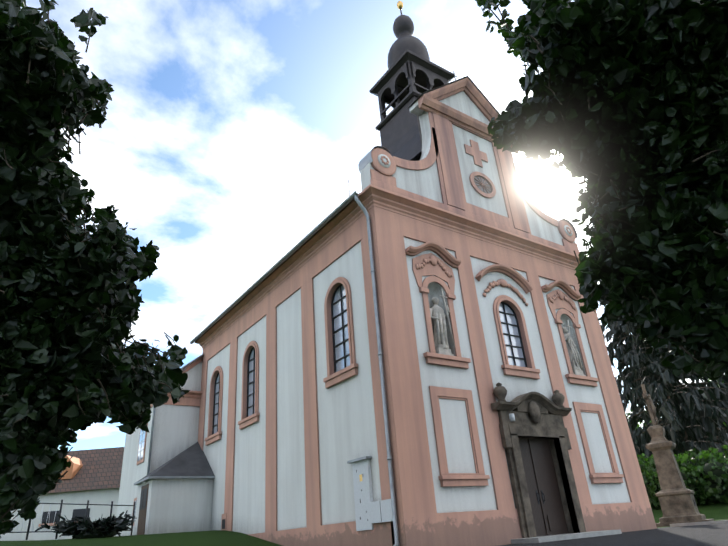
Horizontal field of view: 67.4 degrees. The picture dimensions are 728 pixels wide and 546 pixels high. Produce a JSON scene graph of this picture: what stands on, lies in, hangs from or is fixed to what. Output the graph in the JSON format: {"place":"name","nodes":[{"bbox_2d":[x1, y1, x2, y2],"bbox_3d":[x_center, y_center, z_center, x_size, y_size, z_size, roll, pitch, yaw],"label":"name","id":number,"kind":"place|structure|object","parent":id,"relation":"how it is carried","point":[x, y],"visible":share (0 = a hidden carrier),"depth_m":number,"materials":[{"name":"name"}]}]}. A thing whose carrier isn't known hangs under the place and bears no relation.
{"place":"outdoors","nodes":[
{"label":"outdoors","id":0,"kind":"place"},
{"bbox_2d":[0,500,727,545],"bbox_3d":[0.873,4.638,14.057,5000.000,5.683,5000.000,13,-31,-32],"label":"terrain","id":1,"kind":"structure","parent":0,"point":[715,511],"depth_m":18.73,"materials":[{"name":"green plant"}]},
{"bbox_2d":[0,447,123,540],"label":"house","id":2,"kind":"structure","parent":1,"relation":"on","point":[92,476],"depth_m":32.99,"materials":[{"name":"paint"}]},
{"bbox_2d":[7,500,135,539],"bbox_3d":[-11.104,9.382,20.818,0.070,1.425,5.507,-18,-29,26],"label":"metal fence","id":3,"kind":"object","parent":1,"relation":"on","point":[60,510],"visible":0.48,"depth_m":20.38,"materials":[{"name":"grey metal"}]},
{"bbox_2d":[35,510,136,538],"bbox_3d":[-10.222,9.451,20.301,3.069,1.035,2.651,-3,-26,-3],"label":"juniper shrub","id":4,"kind":"object","parent":1,"relation":"on","point":[108,526],"visible":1,"depth_m":19.67,"materials":[{"name":"green plant"}]},
{"bbox_2d":[0,0,189,538],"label":"lime tree","id":5,"kind":"object","parent":1,"relation":"on","point":[70,304],"visible":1,"depth_m":5.65,"materials":[{"name":"green plant"}]},
{"bbox_2d":[116,153,656,545],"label":"church","id":6,"kind":"structure","parent":1,"relation":"on","point":[372,365],"depth_m":18.03,"materials":[{"name":"white paint"}]},
{"bbox_2d":[369,1,453,159],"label":"ridge turret","id":7,"kind":"object","parent":6,"relation":"on","point":[410,76],"visible":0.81,"depth_m":25.89,"materials":[{"name":"grey metal"}]},
{"bbox_2d":[358,71,579,254],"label":"gable","id":8,"kind":"structure","parent":6,"relation":"on","point":[463,166],"depth_m":21.50,"materials":[{"name":"white paint"}]},
{"bbox_2d":[475,0,727,397],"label":"lime tree","id":9,"kind":"object","parent":1,"relation":"on","point":[623,109],"visible":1,"depth_m":5.55,"materials":[{"name":"green plant"}]},
{"bbox_2d":[499,520,727,545],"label":"asphalt forecourt","id":10,"kind":"structure","parent":1,"relation":"on","point":[710,533],"depth_m":12.08,"materials":[{"name":"grey asphalt"}]},
{"bbox_2d":[641,384,713,526],"bbox_3d":[12.174,7.264,22.276,1.900,5.500,1.900,-21,-30,30],"label":"statue","id":11,"kind":"object","parent":10,"relation":"on","point":[676,498],"visible":1,"depth_m":21.44,"materials":[{"name":"stone"}]},
{"bbox_2d":[584,177,727,462],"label":"spruce tree","id":12,"kind":"object","parent":1,"relation":"on","point":[690,415],"visible":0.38,"depth_m":29.83,"materials":[{"name":"green plant"}]},
{"bbox_2d":[625,374,725,440],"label":"trees","id":13,"kind":"object","parent":1,"relation":"on","point":[627,414],"depth_m":34.97,"materials":[{"name":"green plant"}]},
{"bbox_2d":[637,445,727,509],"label":"hedge","id":14,"kind":"object","parent":1,"relation":"on","point":[704,473],"visible":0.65,"depth_m":25.39,"materials":[{"name":"green plant"}]},
{"bbox_2d":[21,0,724,450],"label":"sky","id":15,"kind":"structure","parent":0,"point":[232,130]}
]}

